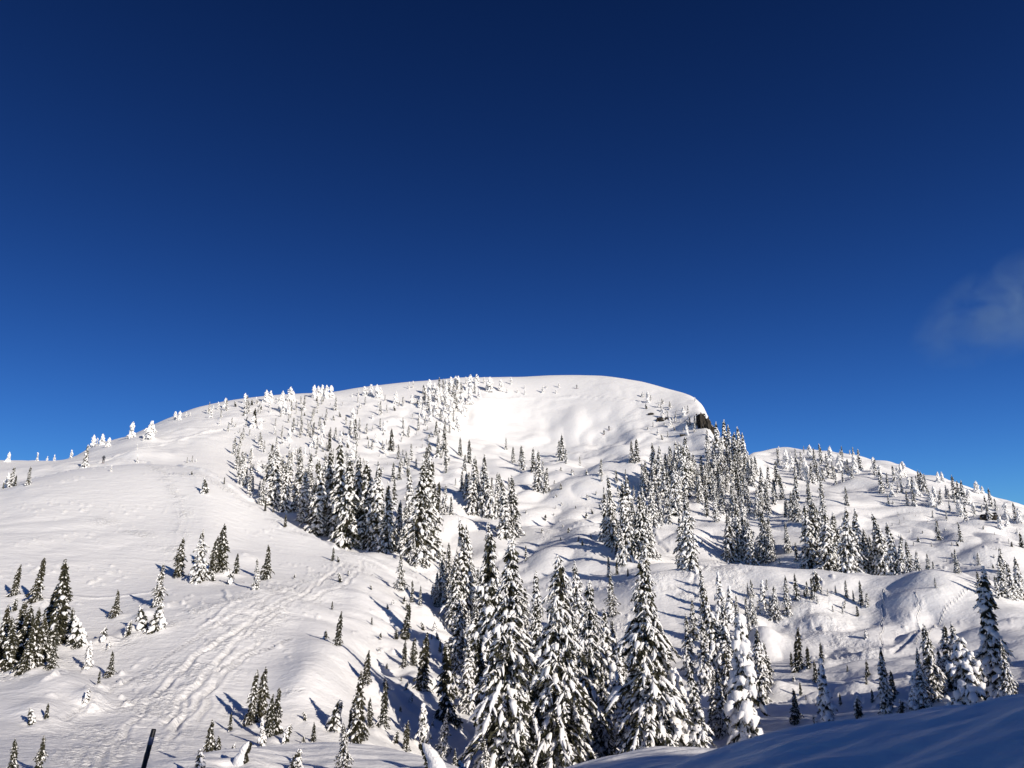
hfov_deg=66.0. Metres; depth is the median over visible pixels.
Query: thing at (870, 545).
fir tree
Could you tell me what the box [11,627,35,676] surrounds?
fir tree
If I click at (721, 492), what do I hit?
fir tree
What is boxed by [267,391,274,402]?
rime tree
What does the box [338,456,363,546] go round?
fir tree
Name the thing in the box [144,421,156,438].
rime tree
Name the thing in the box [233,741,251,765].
snow bowed sapling
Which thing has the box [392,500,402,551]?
fir tree
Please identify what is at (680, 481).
frosted fir
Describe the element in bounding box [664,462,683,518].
fir tree
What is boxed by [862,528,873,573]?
fir tree
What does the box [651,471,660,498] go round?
frosted fir
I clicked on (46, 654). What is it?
fir tree
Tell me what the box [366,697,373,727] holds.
fir tree
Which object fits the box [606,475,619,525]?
fir tree
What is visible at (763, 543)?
fir tree
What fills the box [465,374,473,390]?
rime tree
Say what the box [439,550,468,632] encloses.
fir tree
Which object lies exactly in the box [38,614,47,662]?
fir tree
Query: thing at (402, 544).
fir tree
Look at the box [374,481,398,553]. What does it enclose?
fir tree
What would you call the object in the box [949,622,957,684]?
fir tree
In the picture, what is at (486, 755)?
fir tree
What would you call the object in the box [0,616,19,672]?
fir tree
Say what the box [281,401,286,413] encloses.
rime tree
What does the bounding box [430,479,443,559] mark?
fir tree
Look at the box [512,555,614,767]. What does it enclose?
fir tree
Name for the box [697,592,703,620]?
fir tree
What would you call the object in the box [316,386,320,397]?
rime tree
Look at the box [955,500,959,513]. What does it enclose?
rime tree
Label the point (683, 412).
rime tree
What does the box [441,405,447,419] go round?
rime tree
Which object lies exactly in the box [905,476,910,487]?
rime tree
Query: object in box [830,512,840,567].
fir tree
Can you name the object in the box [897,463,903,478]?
rime tree
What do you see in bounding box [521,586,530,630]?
fir tree
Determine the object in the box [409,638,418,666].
fir tree
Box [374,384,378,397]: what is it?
rime tree
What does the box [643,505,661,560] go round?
fir tree
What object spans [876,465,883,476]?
rime tree
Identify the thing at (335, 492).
fir tree
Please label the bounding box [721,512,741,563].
fir tree
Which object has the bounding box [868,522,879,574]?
fir tree
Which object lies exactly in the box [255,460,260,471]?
rime tree
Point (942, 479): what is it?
rime tree
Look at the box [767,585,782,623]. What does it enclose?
fir tree
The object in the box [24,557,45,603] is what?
fir tree
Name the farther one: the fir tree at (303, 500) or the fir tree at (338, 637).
the fir tree at (303, 500)
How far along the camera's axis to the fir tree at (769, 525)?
134.22 m
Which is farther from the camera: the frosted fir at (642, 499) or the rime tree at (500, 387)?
the rime tree at (500, 387)
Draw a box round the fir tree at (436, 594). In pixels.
[430,571,442,607]
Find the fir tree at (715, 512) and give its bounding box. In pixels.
[711,492,721,521]
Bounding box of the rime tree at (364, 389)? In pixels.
[362,386,366,395]
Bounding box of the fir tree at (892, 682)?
[889,671,898,699]
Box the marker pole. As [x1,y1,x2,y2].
[141,729,155,767]
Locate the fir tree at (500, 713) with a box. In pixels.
[457,536,546,767]
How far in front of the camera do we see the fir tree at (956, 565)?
89.82 m
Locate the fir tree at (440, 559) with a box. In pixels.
[438,550,444,576]
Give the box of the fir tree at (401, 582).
[393,552,409,591]
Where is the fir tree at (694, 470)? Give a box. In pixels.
[691,456,696,484]
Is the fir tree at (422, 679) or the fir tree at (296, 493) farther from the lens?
the fir tree at (296, 493)
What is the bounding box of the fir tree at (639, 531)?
[630,492,652,563]
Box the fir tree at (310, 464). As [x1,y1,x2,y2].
[306,453,314,484]
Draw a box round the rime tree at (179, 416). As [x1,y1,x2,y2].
[175,411,181,420]
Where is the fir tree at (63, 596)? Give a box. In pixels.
[48,559,72,648]
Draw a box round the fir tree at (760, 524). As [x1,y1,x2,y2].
[755,508,772,560]
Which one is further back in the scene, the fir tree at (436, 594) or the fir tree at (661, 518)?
the fir tree at (661, 518)
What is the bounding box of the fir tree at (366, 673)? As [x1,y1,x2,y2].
[361,650,371,685]
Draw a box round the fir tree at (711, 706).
[706,669,717,736]
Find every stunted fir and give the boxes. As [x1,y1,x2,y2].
[65,615,88,649]
[143,603,167,633]
[287,748,304,767]
[325,698,342,732]
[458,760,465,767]
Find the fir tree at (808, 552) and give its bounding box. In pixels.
[796,503,822,568]
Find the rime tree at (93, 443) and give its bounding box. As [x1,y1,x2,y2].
[89,435,96,447]
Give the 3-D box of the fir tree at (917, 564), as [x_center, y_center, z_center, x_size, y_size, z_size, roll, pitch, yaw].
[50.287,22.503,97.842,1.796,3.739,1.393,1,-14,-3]
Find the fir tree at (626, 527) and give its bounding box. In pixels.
[615,480,637,562]
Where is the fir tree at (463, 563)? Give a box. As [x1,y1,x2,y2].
[449,530,474,626]
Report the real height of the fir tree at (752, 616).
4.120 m
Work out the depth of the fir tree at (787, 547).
130.90 m
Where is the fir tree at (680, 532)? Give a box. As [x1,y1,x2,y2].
[672,516,683,564]
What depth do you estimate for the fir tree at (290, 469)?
171.58 m
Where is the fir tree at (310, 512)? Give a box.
[299,476,316,529]
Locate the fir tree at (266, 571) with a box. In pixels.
[260,544,274,579]
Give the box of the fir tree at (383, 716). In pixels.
[376,681,390,729]
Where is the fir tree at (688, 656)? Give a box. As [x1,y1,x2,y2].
[680,612,696,676]
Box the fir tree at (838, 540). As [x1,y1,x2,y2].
[835,525,842,567]
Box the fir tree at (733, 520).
[730,506,734,541]
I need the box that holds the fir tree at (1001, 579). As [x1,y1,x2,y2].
[993,552,1013,599]
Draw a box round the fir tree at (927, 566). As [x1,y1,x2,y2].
[925,553,931,569]
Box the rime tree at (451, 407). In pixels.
[447,401,455,417]
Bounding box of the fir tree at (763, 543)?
[756,520,771,565]
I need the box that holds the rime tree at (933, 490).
[931,486,937,500]
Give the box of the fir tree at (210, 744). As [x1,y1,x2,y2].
[202,720,216,752]
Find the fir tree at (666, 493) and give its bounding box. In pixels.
[662,470,671,511]
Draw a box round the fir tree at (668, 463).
[667,457,670,479]
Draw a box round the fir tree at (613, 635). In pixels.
[609,618,620,661]
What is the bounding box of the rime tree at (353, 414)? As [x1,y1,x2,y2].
[350,408,355,417]
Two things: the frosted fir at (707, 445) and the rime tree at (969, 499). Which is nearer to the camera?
the rime tree at (969, 499)
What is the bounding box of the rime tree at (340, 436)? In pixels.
[338,431,342,442]
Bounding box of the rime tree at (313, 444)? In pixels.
[309,434,316,447]
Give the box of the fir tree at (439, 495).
[436,482,441,512]
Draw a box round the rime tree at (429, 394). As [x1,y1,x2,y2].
[427,390,433,403]
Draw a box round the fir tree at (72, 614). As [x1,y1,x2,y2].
[63,607,74,643]
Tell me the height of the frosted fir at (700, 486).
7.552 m
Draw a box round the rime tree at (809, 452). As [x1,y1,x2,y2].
[806,445,812,458]
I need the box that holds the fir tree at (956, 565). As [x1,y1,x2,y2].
[952,548,962,573]
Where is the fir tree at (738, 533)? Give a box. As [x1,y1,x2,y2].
[732,504,745,561]
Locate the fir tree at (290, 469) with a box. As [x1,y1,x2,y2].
[287,450,294,492]
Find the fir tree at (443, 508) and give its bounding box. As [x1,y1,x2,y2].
[438,484,449,514]
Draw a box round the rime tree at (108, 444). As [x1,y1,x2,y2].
[104,437,110,447]
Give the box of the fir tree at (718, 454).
[716,440,724,471]
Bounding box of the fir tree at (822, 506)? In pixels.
[818,487,829,525]
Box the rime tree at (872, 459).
[870,457,876,470]
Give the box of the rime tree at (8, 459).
[4,452,10,461]
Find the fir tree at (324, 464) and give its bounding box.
[322,452,327,481]
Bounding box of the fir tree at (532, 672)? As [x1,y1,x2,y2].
[527,643,536,739]
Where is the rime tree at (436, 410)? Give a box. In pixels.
[432,400,439,416]
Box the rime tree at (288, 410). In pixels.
[286,405,290,414]
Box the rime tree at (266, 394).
[262,390,268,402]
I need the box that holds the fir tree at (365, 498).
[346,460,374,550]
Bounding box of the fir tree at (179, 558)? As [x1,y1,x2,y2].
[172,538,187,577]
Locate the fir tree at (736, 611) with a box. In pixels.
[731,601,739,630]
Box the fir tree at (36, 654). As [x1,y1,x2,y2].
[17,607,44,668]
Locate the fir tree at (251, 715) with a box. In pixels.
[241,669,259,726]
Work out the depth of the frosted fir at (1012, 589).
84.18 m
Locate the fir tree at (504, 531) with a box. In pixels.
[494,479,515,540]
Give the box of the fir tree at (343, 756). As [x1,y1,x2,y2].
[332,723,354,767]
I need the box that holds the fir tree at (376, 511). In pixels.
[362,463,384,552]
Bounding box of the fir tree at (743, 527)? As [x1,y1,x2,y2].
[740,516,746,557]
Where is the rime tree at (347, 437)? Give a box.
[344,434,350,445]
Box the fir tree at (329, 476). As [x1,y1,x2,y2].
[324,449,334,525]
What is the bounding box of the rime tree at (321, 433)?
[318,423,325,436]
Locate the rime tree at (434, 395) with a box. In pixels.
[432,385,439,399]
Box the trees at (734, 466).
[2,376,1023,767]
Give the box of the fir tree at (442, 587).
[434,558,448,606]
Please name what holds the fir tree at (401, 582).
on the ground
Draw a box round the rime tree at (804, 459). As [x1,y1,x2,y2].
[801,457,808,475]
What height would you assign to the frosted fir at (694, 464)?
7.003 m
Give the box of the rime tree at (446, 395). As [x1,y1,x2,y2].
[444,391,449,406]
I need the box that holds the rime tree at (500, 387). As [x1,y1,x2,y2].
[498,379,504,391]
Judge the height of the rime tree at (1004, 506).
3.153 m
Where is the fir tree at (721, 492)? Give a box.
[718,482,727,511]
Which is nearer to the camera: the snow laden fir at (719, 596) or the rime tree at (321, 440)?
the snow laden fir at (719, 596)
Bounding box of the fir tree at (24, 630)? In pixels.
[13,605,33,664]
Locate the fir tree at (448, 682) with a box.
[432,641,463,729]
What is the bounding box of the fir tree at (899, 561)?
[894,534,905,574]
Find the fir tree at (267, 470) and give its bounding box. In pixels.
[262,443,273,479]
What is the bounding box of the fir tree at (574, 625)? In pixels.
[570,611,578,663]
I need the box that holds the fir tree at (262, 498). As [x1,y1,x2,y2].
[256,475,266,505]
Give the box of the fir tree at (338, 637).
[332,611,342,645]
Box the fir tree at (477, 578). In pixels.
[475,567,479,585]
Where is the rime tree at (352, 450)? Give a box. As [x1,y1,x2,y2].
[348,444,355,457]
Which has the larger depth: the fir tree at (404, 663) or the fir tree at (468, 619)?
the fir tree at (468, 619)
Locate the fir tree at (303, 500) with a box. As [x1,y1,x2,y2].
[293,467,309,522]
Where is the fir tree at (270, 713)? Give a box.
[264,694,274,737]
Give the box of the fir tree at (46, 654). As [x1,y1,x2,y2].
[42,621,54,661]
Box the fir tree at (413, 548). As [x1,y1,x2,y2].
[406,532,416,568]
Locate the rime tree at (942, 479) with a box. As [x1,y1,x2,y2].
[940,472,945,481]
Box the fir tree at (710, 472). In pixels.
[706,466,715,486]
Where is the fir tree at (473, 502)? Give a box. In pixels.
[461,456,480,515]
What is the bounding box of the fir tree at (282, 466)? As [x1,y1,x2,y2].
[280,457,292,499]
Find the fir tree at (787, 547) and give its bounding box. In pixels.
[782,522,792,553]
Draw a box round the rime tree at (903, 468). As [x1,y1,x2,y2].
[900,462,906,476]
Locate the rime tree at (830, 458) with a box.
[825,446,833,461]
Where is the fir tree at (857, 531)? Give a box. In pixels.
[850,508,868,573]
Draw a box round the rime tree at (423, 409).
[421,404,425,416]
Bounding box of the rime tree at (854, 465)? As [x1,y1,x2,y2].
[848,454,859,472]
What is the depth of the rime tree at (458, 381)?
309.01 m
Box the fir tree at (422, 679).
[411,632,432,692]
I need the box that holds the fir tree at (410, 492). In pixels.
[401,466,416,520]
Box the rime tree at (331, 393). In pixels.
[328,385,334,396]
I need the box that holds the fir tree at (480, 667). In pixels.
[472,635,488,704]
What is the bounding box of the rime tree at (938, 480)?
[935,472,941,482]
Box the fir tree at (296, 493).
[286,453,303,511]
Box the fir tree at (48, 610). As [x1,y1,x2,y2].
[40,586,57,629]
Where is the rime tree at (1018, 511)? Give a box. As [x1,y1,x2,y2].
[1013,507,1023,523]
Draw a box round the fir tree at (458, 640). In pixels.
[443,600,466,675]
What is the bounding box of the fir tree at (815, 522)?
[805,497,821,568]
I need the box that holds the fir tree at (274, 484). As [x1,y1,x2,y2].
[259,445,289,506]
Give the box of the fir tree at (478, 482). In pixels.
[476,465,481,508]
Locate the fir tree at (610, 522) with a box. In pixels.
[602,488,618,548]
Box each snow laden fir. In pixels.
[81,641,93,669]
[257,717,266,746]
[414,702,431,745]
[473,677,486,741]
[607,663,630,750]
[615,652,623,684]
[664,667,704,746]
[697,655,709,697]
[714,571,725,608]
[714,605,721,642]
[723,613,769,744]
[725,585,734,624]
[757,580,768,615]
[760,642,766,676]
[815,658,837,721]
[906,671,924,710]
[944,635,993,704]
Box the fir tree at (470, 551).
[464,526,476,571]
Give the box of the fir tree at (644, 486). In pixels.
[640,463,648,496]
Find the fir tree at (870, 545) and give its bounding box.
[868,535,873,573]
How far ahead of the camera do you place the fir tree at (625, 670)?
64.78 m
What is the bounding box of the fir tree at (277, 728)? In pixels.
[270,687,283,734]
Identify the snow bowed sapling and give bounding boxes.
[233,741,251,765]
[419,743,445,767]
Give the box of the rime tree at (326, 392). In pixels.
[324,385,328,397]
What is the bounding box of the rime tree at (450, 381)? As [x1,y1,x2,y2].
[449,377,453,386]
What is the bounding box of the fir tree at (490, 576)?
[462,522,502,670]
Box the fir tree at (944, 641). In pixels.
[936,624,956,691]
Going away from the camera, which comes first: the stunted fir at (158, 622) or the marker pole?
the marker pole
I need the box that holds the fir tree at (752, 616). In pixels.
[746,592,758,627]
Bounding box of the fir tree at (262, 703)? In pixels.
[256,668,269,718]
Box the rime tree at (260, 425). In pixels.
[257,419,262,428]
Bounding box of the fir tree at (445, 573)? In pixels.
[444,566,447,587]
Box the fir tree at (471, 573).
[457,518,477,617]
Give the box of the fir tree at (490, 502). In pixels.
[482,463,498,519]
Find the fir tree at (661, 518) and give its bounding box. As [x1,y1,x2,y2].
[657,493,665,524]
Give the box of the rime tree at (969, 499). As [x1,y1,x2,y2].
[966,488,971,503]
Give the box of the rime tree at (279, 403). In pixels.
[277,398,282,410]
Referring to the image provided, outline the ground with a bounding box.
[0,375,1023,767]
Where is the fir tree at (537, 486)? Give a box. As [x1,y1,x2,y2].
[531,451,543,492]
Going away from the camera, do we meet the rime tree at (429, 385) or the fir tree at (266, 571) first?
the fir tree at (266, 571)
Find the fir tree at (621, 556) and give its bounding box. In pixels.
[615,519,630,567]
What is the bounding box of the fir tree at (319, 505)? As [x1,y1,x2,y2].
[304,458,332,536]
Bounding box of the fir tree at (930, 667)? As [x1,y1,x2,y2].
[917,624,946,703]
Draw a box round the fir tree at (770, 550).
[765,525,776,564]
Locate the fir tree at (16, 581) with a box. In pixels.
[6,564,21,596]
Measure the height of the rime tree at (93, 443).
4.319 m
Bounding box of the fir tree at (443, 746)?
[434,709,452,757]
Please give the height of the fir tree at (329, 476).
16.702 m
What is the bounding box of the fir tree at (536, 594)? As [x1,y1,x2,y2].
[524,571,545,651]
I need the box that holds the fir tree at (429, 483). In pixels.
[405,456,446,561]
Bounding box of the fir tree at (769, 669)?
[762,640,775,689]
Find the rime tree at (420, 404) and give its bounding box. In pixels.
[418,397,422,407]
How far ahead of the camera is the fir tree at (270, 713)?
37.86 m
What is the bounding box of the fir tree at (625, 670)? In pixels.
[621,647,627,681]
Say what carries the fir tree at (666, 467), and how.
on the ground
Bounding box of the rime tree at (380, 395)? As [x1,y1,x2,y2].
[377,386,382,398]
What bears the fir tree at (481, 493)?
on the ground
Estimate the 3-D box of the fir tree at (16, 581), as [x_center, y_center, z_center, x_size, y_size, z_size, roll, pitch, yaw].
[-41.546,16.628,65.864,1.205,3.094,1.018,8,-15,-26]
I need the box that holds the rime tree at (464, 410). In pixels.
[460,402,469,416]
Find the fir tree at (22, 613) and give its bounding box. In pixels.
[14,601,27,645]
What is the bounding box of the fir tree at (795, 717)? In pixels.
[789,689,803,724]
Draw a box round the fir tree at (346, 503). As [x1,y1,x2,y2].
[327,456,362,549]
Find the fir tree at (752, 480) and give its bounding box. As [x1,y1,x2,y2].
[748,457,757,487]
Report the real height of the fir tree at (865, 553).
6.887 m
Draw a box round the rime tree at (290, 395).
[286,387,295,401]
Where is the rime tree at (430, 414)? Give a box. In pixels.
[428,408,432,421]
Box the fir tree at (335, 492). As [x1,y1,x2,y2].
[323,439,347,538]
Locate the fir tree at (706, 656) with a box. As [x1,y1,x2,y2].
[695,616,712,693]
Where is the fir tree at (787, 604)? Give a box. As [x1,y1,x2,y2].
[780,577,792,616]
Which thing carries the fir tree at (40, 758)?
on the ground
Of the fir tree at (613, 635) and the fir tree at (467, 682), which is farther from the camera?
the fir tree at (613, 635)
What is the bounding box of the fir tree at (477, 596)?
[471,560,484,626]
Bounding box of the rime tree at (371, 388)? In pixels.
[369,384,373,394]
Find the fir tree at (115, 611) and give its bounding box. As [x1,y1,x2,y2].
[108,591,122,618]
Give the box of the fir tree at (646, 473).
[639,461,649,493]
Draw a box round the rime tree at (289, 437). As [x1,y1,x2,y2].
[286,428,291,441]
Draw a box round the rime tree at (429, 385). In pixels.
[426,379,432,393]
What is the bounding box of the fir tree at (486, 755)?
[480,736,490,767]
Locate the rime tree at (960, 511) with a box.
[956,503,964,517]
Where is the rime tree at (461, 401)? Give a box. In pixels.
[459,392,463,404]
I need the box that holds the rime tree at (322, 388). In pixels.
[319,385,324,396]
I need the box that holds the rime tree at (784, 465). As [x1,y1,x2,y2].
[781,449,788,468]
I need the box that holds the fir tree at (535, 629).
[528,599,540,669]
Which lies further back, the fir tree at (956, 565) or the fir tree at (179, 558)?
the fir tree at (956, 565)
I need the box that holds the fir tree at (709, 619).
[695,580,721,677]
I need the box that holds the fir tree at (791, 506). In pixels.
[787,491,793,521]
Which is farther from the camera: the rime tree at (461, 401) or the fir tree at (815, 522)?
the rime tree at (461, 401)
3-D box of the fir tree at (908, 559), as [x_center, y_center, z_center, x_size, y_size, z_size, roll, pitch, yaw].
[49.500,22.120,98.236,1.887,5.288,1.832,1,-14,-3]
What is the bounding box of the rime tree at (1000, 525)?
[997,515,1005,529]
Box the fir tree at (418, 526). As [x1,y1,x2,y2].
[399,459,436,568]
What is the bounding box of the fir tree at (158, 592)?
[148,562,167,607]
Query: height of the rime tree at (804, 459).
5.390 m
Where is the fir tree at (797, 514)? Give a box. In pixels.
[791,493,802,522]
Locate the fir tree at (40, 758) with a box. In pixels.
[33,735,48,767]
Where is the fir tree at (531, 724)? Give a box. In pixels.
[528,653,542,743]
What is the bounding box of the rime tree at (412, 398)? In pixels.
[409,394,414,403]
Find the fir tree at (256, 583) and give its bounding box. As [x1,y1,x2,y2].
[251,558,260,589]
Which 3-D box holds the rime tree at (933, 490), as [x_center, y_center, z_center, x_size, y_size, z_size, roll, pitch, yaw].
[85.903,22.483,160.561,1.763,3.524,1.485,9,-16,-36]
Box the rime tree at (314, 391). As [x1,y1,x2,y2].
[311,385,316,397]
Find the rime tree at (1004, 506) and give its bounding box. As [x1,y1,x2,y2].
[1001,502,1012,517]
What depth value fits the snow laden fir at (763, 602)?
87.30 m
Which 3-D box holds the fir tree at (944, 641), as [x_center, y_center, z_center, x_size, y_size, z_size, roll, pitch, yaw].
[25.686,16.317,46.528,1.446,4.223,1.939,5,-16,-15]
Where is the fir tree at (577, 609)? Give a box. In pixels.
[567,561,585,640]
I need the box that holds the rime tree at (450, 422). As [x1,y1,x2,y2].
[446,412,454,428]
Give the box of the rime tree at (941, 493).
[939,487,944,498]
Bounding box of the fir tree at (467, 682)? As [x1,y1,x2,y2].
[456,634,478,715]
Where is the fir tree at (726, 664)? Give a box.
[720,646,731,725]
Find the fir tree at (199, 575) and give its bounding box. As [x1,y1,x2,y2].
[188,529,210,584]
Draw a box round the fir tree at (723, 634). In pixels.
[714,600,733,676]
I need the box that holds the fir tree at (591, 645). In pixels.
[572,580,610,744]
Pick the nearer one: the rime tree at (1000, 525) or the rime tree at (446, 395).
the rime tree at (1000, 525)
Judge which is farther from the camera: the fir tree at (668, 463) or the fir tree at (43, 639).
the fir tree at (668, 463)
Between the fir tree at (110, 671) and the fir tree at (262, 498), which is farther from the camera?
the fir tree at (262, 498)
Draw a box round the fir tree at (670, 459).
[668,447,672,468]
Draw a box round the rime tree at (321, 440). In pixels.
[319,435,323,446]
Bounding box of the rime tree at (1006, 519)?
[1004,514,1009,526]
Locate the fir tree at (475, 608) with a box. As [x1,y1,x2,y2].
[467,599,481,663]
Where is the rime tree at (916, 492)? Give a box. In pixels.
[912,479,922,496]
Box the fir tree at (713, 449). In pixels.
[710,441,718,467]
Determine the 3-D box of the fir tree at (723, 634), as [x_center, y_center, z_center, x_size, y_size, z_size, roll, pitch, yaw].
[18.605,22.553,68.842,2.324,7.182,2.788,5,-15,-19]
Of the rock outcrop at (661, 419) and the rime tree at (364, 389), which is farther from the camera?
the rime tree at (364, 389)
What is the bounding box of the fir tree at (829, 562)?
[814,510,841,571]
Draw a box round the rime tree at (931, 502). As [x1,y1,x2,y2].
[927,491,935,506]
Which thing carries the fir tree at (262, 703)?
on the ground
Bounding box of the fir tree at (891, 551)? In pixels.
[883,522,898,575]
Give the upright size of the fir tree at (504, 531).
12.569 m
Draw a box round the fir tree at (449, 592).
[445,565,453,619]
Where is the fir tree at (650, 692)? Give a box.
[603,548,705,755]
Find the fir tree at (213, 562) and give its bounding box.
[207,536,219,575]
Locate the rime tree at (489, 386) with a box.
[485,377,493,391]
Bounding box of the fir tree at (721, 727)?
[710,668,731,739]
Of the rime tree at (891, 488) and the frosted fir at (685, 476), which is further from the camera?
the frosted fir at (685, 476)
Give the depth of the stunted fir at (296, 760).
14.57 m
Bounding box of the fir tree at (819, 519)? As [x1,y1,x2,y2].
[815,505,824,540]
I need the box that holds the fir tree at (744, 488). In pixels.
[742,475,749,503]
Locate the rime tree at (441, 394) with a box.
[439,388,443,400]
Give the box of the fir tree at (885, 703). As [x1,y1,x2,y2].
[873,647,894,714]
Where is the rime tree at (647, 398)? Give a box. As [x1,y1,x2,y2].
[645,391,649,402]
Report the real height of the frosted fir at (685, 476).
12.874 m
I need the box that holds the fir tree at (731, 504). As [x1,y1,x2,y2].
[726,488,735,515]
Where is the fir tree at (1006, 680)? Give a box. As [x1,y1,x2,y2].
[997,639,1019,695]
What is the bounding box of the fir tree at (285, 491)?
[277,461,290,512]
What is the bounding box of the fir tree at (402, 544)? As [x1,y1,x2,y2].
[395,506,409,554]
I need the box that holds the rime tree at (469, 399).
[465,390,474,404]
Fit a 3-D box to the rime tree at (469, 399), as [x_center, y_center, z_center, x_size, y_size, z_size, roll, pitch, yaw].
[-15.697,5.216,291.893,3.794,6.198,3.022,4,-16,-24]
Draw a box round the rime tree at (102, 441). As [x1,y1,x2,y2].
[99,434,104,445]
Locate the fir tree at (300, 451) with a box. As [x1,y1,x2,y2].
[294,445,304,483]
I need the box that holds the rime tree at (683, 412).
[681,407,686,416]
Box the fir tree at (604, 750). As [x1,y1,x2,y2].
[590,667,618,757]
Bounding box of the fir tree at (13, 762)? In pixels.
[6,738,18,767]
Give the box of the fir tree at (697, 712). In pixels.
[686,663,714,747]
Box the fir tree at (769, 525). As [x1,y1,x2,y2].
[766,517,775,551]
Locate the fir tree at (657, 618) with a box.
[653,603,664,657]
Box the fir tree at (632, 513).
[629,501,635,549]
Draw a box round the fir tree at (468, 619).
[463,610,470,649]
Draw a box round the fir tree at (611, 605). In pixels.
[603,573,621,617]
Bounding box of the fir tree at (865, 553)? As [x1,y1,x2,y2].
[858,535,873,573]
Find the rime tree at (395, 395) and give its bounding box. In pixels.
[392,391,399,403]
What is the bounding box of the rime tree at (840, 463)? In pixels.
[835,454,845,472]
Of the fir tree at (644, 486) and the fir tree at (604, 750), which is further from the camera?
the fir tree at (644, 486)
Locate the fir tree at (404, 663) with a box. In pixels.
[399,640,408,668]
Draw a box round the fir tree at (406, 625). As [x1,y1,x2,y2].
[400,603,411,639]
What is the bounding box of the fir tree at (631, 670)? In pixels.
[621,645,634,733]
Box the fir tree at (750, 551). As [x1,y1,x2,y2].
[740,520,760,565]
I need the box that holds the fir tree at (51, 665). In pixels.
[43,640,58,670]
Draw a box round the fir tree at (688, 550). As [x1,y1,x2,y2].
[675,497,699,573]
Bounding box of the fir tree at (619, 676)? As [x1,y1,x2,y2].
[617,667,622,685]
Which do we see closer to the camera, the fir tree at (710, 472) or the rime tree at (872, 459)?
the fir tree at (710, 472)
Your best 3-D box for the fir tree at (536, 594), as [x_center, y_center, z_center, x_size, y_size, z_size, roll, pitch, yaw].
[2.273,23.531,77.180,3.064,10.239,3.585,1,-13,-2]
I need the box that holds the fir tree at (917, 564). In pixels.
[913,551,921,570]
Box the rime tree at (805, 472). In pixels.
[802,461,808,480]
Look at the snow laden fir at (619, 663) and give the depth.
63.93 m
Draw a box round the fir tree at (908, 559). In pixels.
[902,540,918,573]
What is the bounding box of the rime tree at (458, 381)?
[455,376,459,387]
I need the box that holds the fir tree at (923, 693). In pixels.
[915,647,932,708]
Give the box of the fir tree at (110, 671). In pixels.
[103,651,116,677]
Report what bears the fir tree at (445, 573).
on the ground
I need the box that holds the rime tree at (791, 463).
[788,456,796,471]
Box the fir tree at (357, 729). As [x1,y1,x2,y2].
[346,670,369,743]
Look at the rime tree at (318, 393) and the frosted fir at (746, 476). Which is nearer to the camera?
the frosted fir at (746, 476)
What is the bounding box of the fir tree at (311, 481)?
[307,470,313,501]
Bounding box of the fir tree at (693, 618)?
[688,598,699,642]
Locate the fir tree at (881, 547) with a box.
[871,513,889,575]
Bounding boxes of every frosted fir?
[237,455,247,485]
[597,492,607,542]
[624,475,636,524]
[641,487,646,514]
[646,457,658,485]
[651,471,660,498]
[655,445,662,490]
[659,462,665,499]
[667,445,673,470]
[673,441,677,465]
[675,441,680,471]
[677,470,682,502]
[678,444,695,496]
[682,436,690,458]
[686,451,695,489]
[689,455,696,486]
[692,454,697,476]
[694,470,704,501]
[701,462,707,488]
[704,429,711,457]
[711,451,717,479]
[717,469,726,496]
[736,427,740,453]
[739,492,747,520]
[740,434,749,462]
[744,457,749,484]
[753,488,760,517]
[973,566,1014,697]
[998,547,1007,573]
[1005,562,1021,600]
[1012,556,1023,599]
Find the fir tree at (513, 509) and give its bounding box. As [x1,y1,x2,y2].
[503,474,525,538]
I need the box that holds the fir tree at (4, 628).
[0,604,10,663]
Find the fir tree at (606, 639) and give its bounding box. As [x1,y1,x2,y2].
[597,608,616,687]
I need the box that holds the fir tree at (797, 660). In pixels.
[790,627,803,672]
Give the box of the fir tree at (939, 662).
[936,648,949,697]
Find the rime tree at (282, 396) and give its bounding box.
[280,391,284,400]
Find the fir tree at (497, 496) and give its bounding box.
[493,472,501,516]
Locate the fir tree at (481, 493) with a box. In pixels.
[476,453,489,517]
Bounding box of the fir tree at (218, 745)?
[215,736,221,750]
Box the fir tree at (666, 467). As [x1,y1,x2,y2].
[663,453,670,476]
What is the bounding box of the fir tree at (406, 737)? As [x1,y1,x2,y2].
[402,720,411,751]
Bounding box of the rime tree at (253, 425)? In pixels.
[249,415,256,427]
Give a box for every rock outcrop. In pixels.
[656,417,667,421]
[696,412,714,434]
[980,512,1000,520]
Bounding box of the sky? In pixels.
[0,0,1023,504]
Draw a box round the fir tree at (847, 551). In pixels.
[836,506,864,572]
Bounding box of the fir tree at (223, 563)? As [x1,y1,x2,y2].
[216,524,230,572]
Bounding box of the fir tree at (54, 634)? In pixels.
[48,620,60,658]
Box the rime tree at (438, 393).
[436,389,440,403]
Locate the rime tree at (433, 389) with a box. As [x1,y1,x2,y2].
[431,383,435,395]
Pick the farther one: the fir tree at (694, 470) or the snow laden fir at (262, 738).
the fir tree at (694, 470)
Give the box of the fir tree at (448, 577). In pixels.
[444,561,452,600]
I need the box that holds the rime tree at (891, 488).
[888,483,895,496]
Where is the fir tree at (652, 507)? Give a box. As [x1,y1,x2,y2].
[646,480,660,528]
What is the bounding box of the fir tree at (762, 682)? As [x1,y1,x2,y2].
[751,627,772,705]
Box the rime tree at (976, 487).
[973,481,981,494]
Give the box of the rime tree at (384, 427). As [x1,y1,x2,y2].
[381,420,386,430]
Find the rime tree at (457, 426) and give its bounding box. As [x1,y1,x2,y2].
[453,415,461,431]
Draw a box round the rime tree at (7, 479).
[3,473,10,486]
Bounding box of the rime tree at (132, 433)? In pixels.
[126,422,135,438]
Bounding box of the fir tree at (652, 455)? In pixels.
[648,443,656,481]

